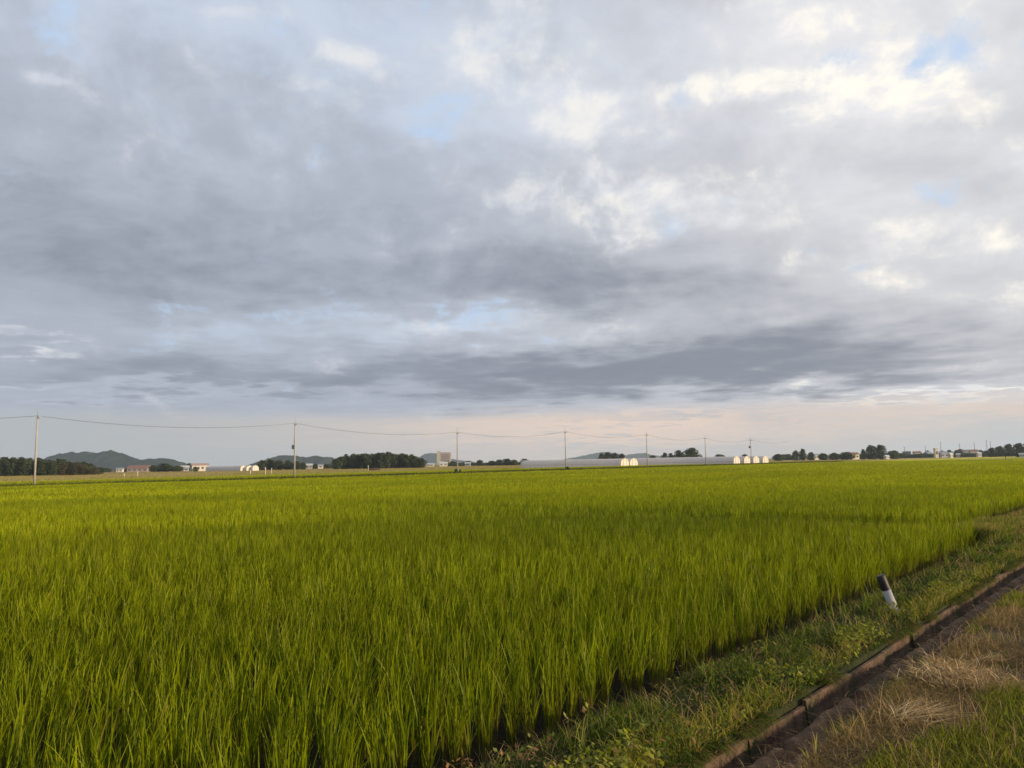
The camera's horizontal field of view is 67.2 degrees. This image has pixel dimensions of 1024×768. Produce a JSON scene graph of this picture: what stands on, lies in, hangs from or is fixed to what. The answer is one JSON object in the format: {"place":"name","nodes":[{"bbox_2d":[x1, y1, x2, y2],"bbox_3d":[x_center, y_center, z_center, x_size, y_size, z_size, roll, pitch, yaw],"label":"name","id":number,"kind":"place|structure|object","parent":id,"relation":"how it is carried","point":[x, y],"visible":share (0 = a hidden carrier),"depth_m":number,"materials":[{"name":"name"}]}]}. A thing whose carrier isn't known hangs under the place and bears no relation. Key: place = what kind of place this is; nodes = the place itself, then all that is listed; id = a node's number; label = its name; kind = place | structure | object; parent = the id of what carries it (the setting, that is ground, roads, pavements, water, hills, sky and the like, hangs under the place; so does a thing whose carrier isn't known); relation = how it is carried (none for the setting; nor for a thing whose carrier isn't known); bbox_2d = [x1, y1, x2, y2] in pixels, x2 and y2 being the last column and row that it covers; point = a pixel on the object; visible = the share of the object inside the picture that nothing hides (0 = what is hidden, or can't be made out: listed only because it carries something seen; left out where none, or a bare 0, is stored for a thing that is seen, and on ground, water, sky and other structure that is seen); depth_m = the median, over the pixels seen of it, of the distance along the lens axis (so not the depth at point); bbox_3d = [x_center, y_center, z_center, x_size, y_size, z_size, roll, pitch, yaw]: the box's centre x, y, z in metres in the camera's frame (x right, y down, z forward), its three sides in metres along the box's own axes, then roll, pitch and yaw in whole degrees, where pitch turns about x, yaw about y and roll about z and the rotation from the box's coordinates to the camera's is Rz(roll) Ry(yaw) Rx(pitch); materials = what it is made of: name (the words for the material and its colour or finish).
{"place":"outdoors","nodes":[
{"label":"outdoors","id":0,"kind":"place"},
{"bbox_2d":[43,450,187,470],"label":"hill","id":1,"kind":"structure","parent":0,"point":[111,459],"depth_m":2514.22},
{"bbox_2d":[126,465,150,471],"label":"house","id":2,"kind":"structure","parent":0,"point":[136,468],"depth_m":557.78,"materials":[{"name":"pink metal"}]},
{"bbox_2d":[246,455,333,465],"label":"hill","id":3,"kind":"structure","parent":0,"point":[316,459],"depth_m":2613.10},
{"bbox_2d":[437,451,450,464],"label":"apartment block","id":4,"kind":"structure","parent":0,"point":[443,456],"depth_m":1592.55,"materials":[{"name":"beige concrete"}]},
{"bbox_2d":[419,453,475,463],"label":"hill","id":5,"kind":"structure","parent":0,"point":[430,457],"depth_m":4870.65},
{"bbox_2d":[0,456,1023,767],"bbox_3d":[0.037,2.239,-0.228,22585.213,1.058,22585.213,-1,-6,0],"label":"ground","id":6,"kind":"structure","parent":0,"point":[498,740],"depth_m":6.84,"materials":[{"name":"soil"}]},
{"bbox_2d":[0,457,9,475],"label":"tree","id":7,"kind":"object","parent":6,"relation":"on","point":[3,471],"visible":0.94,"depth_m":346.17,"materials":[{"name":"green plant"}]},
{"bbox_2d":[5,457,19,475],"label":"tree","id":8,"kind":"object","parent":6,"relation":"on","point":[13,468],"visible":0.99,"depth_m":346.27,"materials":[{"name":"green plant"}]},
{"bbox_2d":[17,458,33,475],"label":"tree","id":9,"kind":"object","parent":6,"relation":"on","point":[25,467],"visible":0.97,"depth_m":345.69,"materials":[{"name":"green plant"}]},
{"bbox_2d":[33,411,39,484],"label":"utility pole","id":10,"kind":"object","parent":6,"relation":"on","point":[34,475],"visible":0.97,"depth_m":97.38,"materials":[{"name":"concrete"}]},
{"bbox_2d":[14,416,761,442],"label":"power cable","id":11,"kind":"object","parent":10,"relation":"attached to","point":[305,425],"visible":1,"depth_m":127.44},
{"bbox_2d":[30,457,42,474],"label":"tree","id":12,"kind":"object","parent":6,"relation":"on","point":[40,459],"visible":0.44,"depth_m":349.28,"materials":[{"name":"green plant"}]},
{"bbox_2d":[37,460,48,475],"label":"tree","id":13,"kind":"object","parent":6,"relation":"on","point":[42,467],"visible":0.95,"depth_m":345.39,"materials":[{"name":"green plant"}]},
{"bbox_2d":[46,460,58,474],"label":"tree","id":14,"kind":"object","parent":6,"relation":"on","point":[51,466],"visible":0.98,"depth_m":346.51,"materials":[{"name":"green plant"}]},
{"bbox_2d":[55,459,67,470],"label":"tree","id":15,"kind":"object","parent":6,"relation":"on","point":[59,462],"visible":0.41,"depth_m":352.47,"materials":[{"name":"green plant"}]},
{"bbox_2d":[58,463,70,475],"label":"tree","id":16,"kind":"object","parent":6,"relation":"on","point":[64,470],"visible":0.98,"depth_m":335.67,"materials":[{"name":"green plant"}]},
{"bbox_2d":[69,462,79,474],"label":"tree","id":17,"kind":"object","parent":6,"relation":"on","point":[74,469],"visible":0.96,"depth_m":335.58,"materials":[{"name":"green plant"}]},
{"bbox_2d":[78,465,88,474],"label":"tree","id":18,"kind":"object","parent":6,"relation":"on","point":[83,470],"visible":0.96,"depth_m":335.69,"materials":[{"name":"green plant"}]},
{"bbox_2d":[89,467,99,474],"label":"tree","id":19,"kind":"object","parent":6,"relation":"on","point":[94,470],"visible":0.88,"depth_m":335.47,"materials":[{"name":"green plant"}]},
{"bbox_2d":[148,465,159,471],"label":"tree","id":20,"kind":"object","parent":6,"relation":"on","point":[151,469],"visible":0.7,"depth_m":535.11,"materials":[{"name":"green plant"}]},
{"bbox_2d":[152,463,173,471],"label":"tree","id":21,"kind":"object","parent":6,"relation":"on","point":[164,467],"visible":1,"depth_m":515.07,"materials":[{"name":"green plant"}]},
{"bbox_2d":[171,466,184,471],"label":"tree","id":22,"kind":"object","parent":6,"relation":"on","point":[178,468],"visible":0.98,"depth_m":516.09,"materials":[{"name":"green plant"}]},
{"bbox_2d":[190,463,208,470],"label":"house","id":23,"kind":"structure","parent":6,"relation":"on","point":[201,466],"depth_m":498.15,"materials":[{"name":"white"}]},
{"bbox_2d":[206,466,244,470],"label":"polytunnel","id":24,"kind":"structure","parent":6,"relation":"on","point":[225,468],"depth_m":463.13,"materials":[{"name":"plastic"}]},
{"bbox_2d":[250,465,258,470],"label":"polytunnel","id":25,"kind":"structure","parent":6,"relation":"on","point":[254,468],"depth_m":452.36,"materials":[{"name":"plastic"}]},
{"bbox_2d":[257,460,267,469],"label":"tree","id":26,"kind":"object","parent":6,"relation":"on","point":[261,465],"visible":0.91,"depth_m":496.25,"materials":[{"name":"green plant"}]},
{"bbox_2d":[266,459,274,469],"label":"tree","id":27,"kind":"object","parent":6,"relation":"on","point":[270,464],"visible":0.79,"depth_m":506.09,"materials":[{"name":"green plant"}]},
{"bbox_2d":[273,460,284,469],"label":"tree","id":28,"kind":"object","parent":6,"relation":"on","point":[279,464],"visible":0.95,"depth_m":501.23,"materials":[{"name":"green plant"}]},
{"bbox_2d":[283,460,292,469],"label":"tree","id":29,"kind":"object","parent":6,"relation":"on","point":[287,463],"visible":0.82,"depth_m":506.01,"materials":[{"name":"green plant"}]},
{"bbox_2d":[292,423,297,477],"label":"utility pole","id":30,"kind":"object","parent":6,"relation":"on","point":[293,445],"visible":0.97,"depth_m":125.53,"materials":[{"name":"concrete"}]},
{"bbox_2d":[289,461,301,469],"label":"tree","id":31,"kind":"object","parent":6,"relation":"on","point":[297,464],"visible":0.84,"depth_m":496.40,"materials":[{"name":"green plant"}]},
{"bbox_2d":[330,458,343,468],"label":"tree","id":32,"kind":"object","parent":6,"relation":"on","point":[336,464],"visible":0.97,"depth_m":454.28,"materials":[{"name":"green plant"}]},
{"bbox_2d":[339,456,348,468],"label":"tree","id":33,"kind":"object","parent":6,"relation":"on","point":[343,459],"visible":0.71,"depth_m":463.84,"materials":[{"name":"green plant"}]},
{"bbox_2d":[345,455,355,468],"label":"tree","id":34,"kind":"object","parent":6,"relation":"on","point":[351,462],"visible":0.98,"depth_m":463.42,"materials":[{"name":"green plant"}]},
{"bbox_2d":[353,454,361,468],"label":"tree","id":35,"kind":"object","parent":6,"relation":"on","point":[358,460],"visible":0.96,"depth_m":464.98,"materials":[{"name":"green plant"}]},
{"bbox_2d":[360,453,368,468],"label":"tree","id":36,"kind":"object","parent":6,"relation":"on","point":[364,459],"visible":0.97,"depth_m":462.66,"materials":[{"name":"green plant"}]},
{"bbox_2d":[367,453,377,467],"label":"tree","id":37,"kind":"object","parent":6,"relation":"on","point":[372,461],"visible":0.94,"depth_m":457.09,"materials":[{"name":"green plant"}]},
{"bbox_2d":[377,452,384,468],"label":"tree","id":38,"kind":"object","parent":6,"relation":"on","point":[381,462],"visible":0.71,"depth_m":462.10,"materials":[{"name":"green plant"}]},
{"bbox_2d":[382,451,391,468],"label":"tree","id":39,"kind":"object","parent":6,"relation":"on","point":[386,460],"visible":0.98,"depth_m":452.93,"materials":[{"name":"green plant"}]},
{"bbox_2d":[0,462,785,486],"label":"rice crop","id":40,"kind":"object","parent":6,"relation":"on","point":[178,478],"visible":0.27,"depth_m":150.84,"materials":[{"name":"green plant"}]},
{"bbox_2d":[389,453,398,467],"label":"tree","id":41,"kind":"object","parent":6,"relation":"on","point":[394,460],"visible":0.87,"depth_m":462.82,"materials":[{"name":"green plant"}]},
{"bbox_2d":[397,453,403,467],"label":"tree","id":42,"kind":"object","parent":6,"relation":"on","point":[401,455],"visible":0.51,"depth_m":469.10,"materials":[{"name":"green plant"}]},
{"bbox_2d":[400,454,410,467],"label":"tree","id":43,"kind":"object","parent":6,"relation":"on","point":[405,458],"visible":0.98,"depth_m":461.68,"materials":[{"name":"green plant"}]},
{"bbox_2d":[408,455,417,467],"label":"tree","id":44,"kind":"object","parent":6,"relation":"on","point":[413,461],"visible":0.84,"depth_m":462.61,"materials":[{"name":"green plant"}]},
{"bbox_2d":[415,458,427,467],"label":"tree","id":45,"kind":"object","parent":6,"relation":"on","point":[421,462],"visible":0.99,"depth_m":453.42,"materials":[{"name":"green plant"}]},
{"bbox_2d":[0,459,888,482],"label":"stubble","id":46,"kind":"object","parent":6,"relation":"on","point":[264,474],"visible":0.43,"depth_m":302.32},
{"bbox_2d":[604,452,613,458],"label":"tree","id":47,"kind":"object","parent":46,"relation":"on","point":[608,455],"visible":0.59,"depth_m":615.78,"materials":[{"name":"green plant"}]},
{"bbox_2d":[456,432,459,469],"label":"utility pole","id":48,"kind":"object","parent":6,"relation":"on","point":[457,433],"visible":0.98,"depth_m":152.85,"materials":[{"name":"concrete"}]},
{"bbox_2d":[0,491,978,767],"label":"rice crop","id":49,"kind":"object","parent":6,"relation":"on","point":[130,565],"visible":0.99,"depth_m":8.57,"materials":[{"name":"green plant"}]},
{"bbox_2d":[500,459,512,465],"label":"tree","id":50,"kind":"object","parent":6,"relation":"on","point":[507,462],"visible":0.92,"depth_m":585.40,"materials":[{"name":"green plant"}]},
{"bbox_2d":[0,459,1023,526],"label":"rice crop","id":51,"kind":"object","parent":6,"relation":"on","point":[951,491],"visible":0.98,"depth_m":46.80,"materials":[{"name":"green plant"}]},
{"bbox_2d":[0,460,1023,767],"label":"bank grass","id":52,"kind":"structure","parent":6,"relation":"on","point":[996,530],"depth_m":6.61,"materials":[{"name":"plant"}]},
{"bbox_2d":[521,458,628,467],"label":"polytunnel","id":53,"kind":"structure","parent":6,"relation":"on","point":[569,463],"depth_m":286.68,"materials":[{"name":"plastic"}]},
{"bbox_2d":[611,453,619,458],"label":"tree","id":54,"kind":"object","parent":6,"relation":"on","point":[615,455],"visible":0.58,"depth_m":615.53,"materials":[{"name":"green plant"}]},
{"bbox_2d":[627,458,637,465],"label":"polytunnel","id":55,"kind":"structure","parent":6,"relation":"on","point":[633,461],"depth_m":279.19,"materials":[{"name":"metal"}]},
{"bbox_2d":[674,450,684,456],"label":"tree","id":56,"kind":"object","parent":6,"relation":"on","point":[679,453],"visible":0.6,"depth_m":555.58,"materials":[{"name":"green plant"}]},
{"bbox_2d":[635,456,739,464],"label":"polytunnel","id":57,"kind":"structure","parent":6,"relation":"on","point":[696,460],"depth_m":301.04,"materials":[{"name":"plastic"}]},
{"bbox_2d":[682,447,701,456],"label":"tree","id":58,"kind":"object","parent":6,"relation":"on","point":[689,452],"visible":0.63,"depth_m":555.99,"materials":[{"name":"green plant"}]},
{"bbox_2d":[446,529,1023,767],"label":"broadleaf weeds","id":59,"kind":"object","parent":6,"relation":"on","point":[632,748],"visible":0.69,"depth_m":5.67,"materials":[{"name":"green plant"}]},
{"bbox_2d":[738,456,749,462],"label":"polytunnel","id":60,"kind":"structure","parent":6,"relation":"on","point":[744,459],"depth_m":295.28,"materials":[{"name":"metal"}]},
{"bbox_2d":[701,737,805,767],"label":"trough section","id":61,"kind":"object","parent":6,"relation":"on","point":[733,762],"visible":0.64,"depth_m":5.02,"materials":[{"name":"concrete"}]},
{"bbox_2d":[748,456,758,462],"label":"polytunnel","id":62,"kind":"structure","parent":6,"relation":"on","point":[755,459],"depth_m":301.44,"materials":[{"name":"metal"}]},
{"bbox_2d":[758,456,768,462],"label":"polytunnel","id":63,"kind":"structure","parent":6,"relation":"on","point":[763,459],"depth_m":307.13,"materials":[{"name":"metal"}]},
{"bbox_2d":[773,454,783,460],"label":"tree","id":64,"kind":"object","parent":6,"relation":"on","point":[777,457],"visible":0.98,"depth_m":635.22,"materials":[{"name":"green plant"}]},
{"bbox_2d":[792,450,799,460],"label":"tree","id":65,"kind":"object","parent":6,"relation":"on","point":[795,453],"visible":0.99,"depth_m":635.89,"materials":[{"name":"green plant"}]},
{"bbox_2d":[747,705,855,763],"bbox_3d":[2.071,2.581,5.435,0.446,0.304,0.985,-7,-9,41],"label":"trough section","id":66,"kind":"object","parent":6,"relation":"on","point":[791,723],"visible":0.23,"depth_m":5.52,"materials":[{"name":"concrete"}]},
{"bbox_2d":[799,448,806,459],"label":"tree","id":67,"kind":"object","parent":6,"relation":"on","point":[802,453],"visible":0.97,"depth_m":635.98,"materials":[{"name":"green plant"}]},
{"bbox_2d":[806,452,814,459],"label":"tree","id":68,"kind":"object","parent":6,"relation":"on","point":[810,455],"visible":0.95,"depth_m":635.28,"materials":[{"name":"green plant"}]},
{"bbox_2d":[817,453,827,459],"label":"tree","id":69,"kind":"object","parent":6,"relation":"on","point":[821,456],"visible":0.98,"depth_m":635.02,"materials":[{"name":"green plant"}]},
{"bbox_2d":[829,453,838,459],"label":"tree","id":70,"kind":"object","parent":6,"relation":"on","point":[833,456],"visible":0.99,"depth_m":634.84,"materials":[{"name":"green plant"}]},
{"bbox_2d":[802,673,887,725],"bbox_3d":[2.743,2.613,6.178,0.446,0.304,0.985,-7,-8,42],"label":"trough section","id":71,"kind":"object","parent":6,"relation":"on","point":[822,700],"visible":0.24,"depth_m":6.21,"materials":[{"name":"concrete"}]},
{"bbox_2d":[839,452,856,459],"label":"tree","id":72,"kind":"object","parent":6,"relation":"on","point":[847,456],"visible":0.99,"depth_m":634.92,"materials":[{"name":"green plant"}]},
{"bbox_2d":[860,449,866,458],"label":"tree","id":73,"kind":"object","parent":6,"relation":"on","point":[863,453],"visible":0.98,"depth_m":636.25,"materials":[{"name":"green plant"}]},
{"bbox_2d":[865,445,879,458],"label":"tree","id":74,"kind":"object","parent":6,"relation":"on","point":[870,451],"visible":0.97,"depth_m":635.42,"materials":[{"name":"green plant"}]},
{"bbox_2d":[875,445,886,458],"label":"tree","id":75,"kind":"object","parent":6,"relation":"on","point":[881,449],"visible":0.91,"depth_m":634.87,"materials":[{"name":"green plant"}]},
{"bbox_2d":[876,574,898,611],"bbox_3d":[4.526,2.549,9.244,0.107,0.522,0.107,-21,-9,9],"label":"marker post","id":76,"kind":"object","parent":6,"relation":"on","point":[882,580],"visible":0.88,"depth_m":9.22,"materials":[{"name":"white plastic"}]},
{"bbox_2d":[850,652,929,691],"bbox_3d":[3.407,2.690,6.922,0.446,0.304,0.985,-9,-9,41],"label":"trough section","id":77,"kind":"object","parent":6,"relation":"on","point":[864,674],"visible":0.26,"depth_m":7.02,"materials":[{"name":"concrete"}]},
{"bbox_2d":[759,584,1023,767],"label":"verge grass","id":78,"kind":"structure","parent":6,"relation":"on","point":[940,746],"depth_m":5.21,"materials":[{"name":"plant"}]},
{"bbox_2d":[887,450,900,458],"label":"tree","id":79,"kind":"object","parent":6,"relation":"on","point":[893,454],"visible":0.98,"depth_m":635.50,"materials":[{"name":"green plant"}]},
{"bbox_2d":[897,453,910,457],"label":"shrub","id":80,"kind":"object","parent":6,"relation":"on","point":[902,455],"visible":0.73,"depth_m":791.70,"materials":[{"name":"green plant"}]},
{"bbox_2d":[846,693,985,726],"bbox_3d":[2.876,2.331,5.538,1.007,0.091,0.907,-1,-6,0],"label":"straw clump","id":81,"kind":"object","parent":6,"relation":"on","point":[912,715],"visible":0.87,"depth_m":5.41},
{"bbox_2d":[881,634,951,667],"bbox_3d":[4.054,2.756,7.681,0.446,0.304,0.985,-7,-8,39],"label":"trough section","id":82,"kind":"object","parent":6,"relation":"on","point":[899,650],"visible":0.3,"depth_m":7.74,"materials":[{"name":"concrete"}]},
{"bbox_2d":[910,454,926,457],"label":"shrub","id":83,"kind":"object","parent":6,"relation":"on","point":[917,455],"visible":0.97,"depth_m":784.19,"materials":[{"name":"green plant"}]},
{"bbox_2d":[910,619,972,649],"bbox_3d":[4.728,2.820,8.416,0.446,0.304,0.985,-8,-9,41],"label":"trough section","id":84,"kind":"object","parent":6,"relation":"on","point":[924,636],"visible":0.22,"depth_m":8.45,"materials":[{"name":"concrete"}]},
{"bbox_2d":[884,647,1022,696],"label":"straw clump","id":85,"kind":"object","parent":6,"relation":"on","point":[953,673],"visible":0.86,"depth_m":6.26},
{"bbox_2d":[933,604,991,631],"bbox_3d":[5.387,2.885,9.168,0.446,0.304,0.985,-3,-5,42],"label":"trough section","id":86,"kind":"object","parent":6,"relation":"on","point":[948,617],"visible":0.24,"depth_m":9.27,"materials":[{"name":"concrete"}]},
{"bbox_2d":[957,597,990,617],"bbox_3d":[6.053,2.968,9.905,0.446,0.304,0.985,-8,-10,41],"label":"trough section","id":87,"kind":"object","parent":6,"relation":"on","point":[962,608],"visible":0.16,"depth_m":9.99,"materials":[{"name":"concrete"}]},
{"bbox_2d":[985,447,998,456],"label":"tree","id":88,"kind":"object","parent":6,"relation":"on","point":[990,452],"visible":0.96,"depth_m":615.82,"materials":[{"name":"green plant"}]},
{"bbox_2d":[966,651,1020,666],"bbox_3d":[4.371,2.455,6.922,0.491,0.102,0.424,-6,-8,43],"label":"straw clump","id":89,"kind":"object","parent":6,"relation":"on","point":[992,657],"visible":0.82,"depth_m":6.90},
{"bbox_2d":[971,585,1019,604],"bbox_3d":[6.709,2.990,10.664,0.446,0.304,0.985,-5,-7,40],"label":"trough section","id":90,"kind":"object","parent":6,"relation":"on","point":[978,597],"visible":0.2,"depth_m":10.70,"materials":[{"name":"concrete"}]},
{"bbox_2d":[994,446,1005,456],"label":"tree","id":91,"kind":"object","parent":6,"relation":"on","point":[1000,450],"visible":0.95,"depth_m":615.73,"materials":[{"name":"green plant"}]},
{"bbox_2d":[988,574,1023,594],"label":"trough section","id":92,"kind":"object","parent":6,"relation":"on","point":[998,585],"visible":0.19,"depth_m":11.55,"materials":[{"name":"concrete"}]},
{"bbox_2d":[1002,570,1015,585],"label":"trough section","id":93,"kind":"object","parent":6,"relation":"on","point":[1007,577],"visible":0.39,"depth_m":12.22,"materials":[{"name":"concrete"}]},
{"bbox_2d":[1004,444,1015,456],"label":"tree","id":94,"kind":"object","parent":6,"relation":"on","point":[1008,448],"visible":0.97,"depth_m":615.91,"materials":[{"name":"green plant"}]},
{"bbox_2d":[1013,443,1023,456],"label":"tree","id":95,"kind":"object","parent":6,"relation":"on","point":[1017,447],"visible":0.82,"depth_m":615.77,"materials":[{"name":"green plant"}]},
{"bbox_2d":[1013,563,1023,577],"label":"trough section","id":96,"kind":"object","parent":6,"relation":"on","point":[1018,571],"visible":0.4,"depth_m":12.90,"materials":[{"name":"concrete"}]},
{"bbox_2d":[0,0,1023,465],"label":"sky","id":97,"kind":"structure","parent":0,"point":[798,224],"materials":[{"name":"grey"}]},
{"bbox_2d":[562,452,662,459],"bbox_3d":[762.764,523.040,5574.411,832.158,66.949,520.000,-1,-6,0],"label":"hill","id":98,"kind":"structure","parent":0,"point":[596,455],"depth_m":5471.99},
{"bbox_2d":[933,448,938,457],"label":"tower building","id":99,"kind":"structure","parent":0,"point":[935,452],"depth_m":756.45,"materials":[{"name":"metal"}]},
{"bbox_2d":[938,451,947,457],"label":"house","id":100,"kind":"structure","parent":0,"point":[944,454],"depth_m":796.08,"materials":[{"name":"grey"}]},
{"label":"trough section","id":101,"kind":"object","parent":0,"visible":0},
{"bbox_2d":[746,573,1023,767],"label":"mud","id":102,"kind":"structure","parent":101,"relation":"in","point":[801,737],"depth_m":6.26,"materials":[{"name":"soil"}]},
{"bbox_2d":[731,567,1023,767],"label":"straw litter","id":103,"kind":"object","parent":102,"relation":"on","point":[865,689],"visible":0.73,"depth_m":6.28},
{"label":"utility pole","id":104,"kind":"object","parent":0,"visible":0},
{"bbox_2d":[10,416,782,442],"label":"power cable","id":105,"kind":"object","parent":104,"relation":"attached to","point":[322,427],"visible":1,"depth_m":123.39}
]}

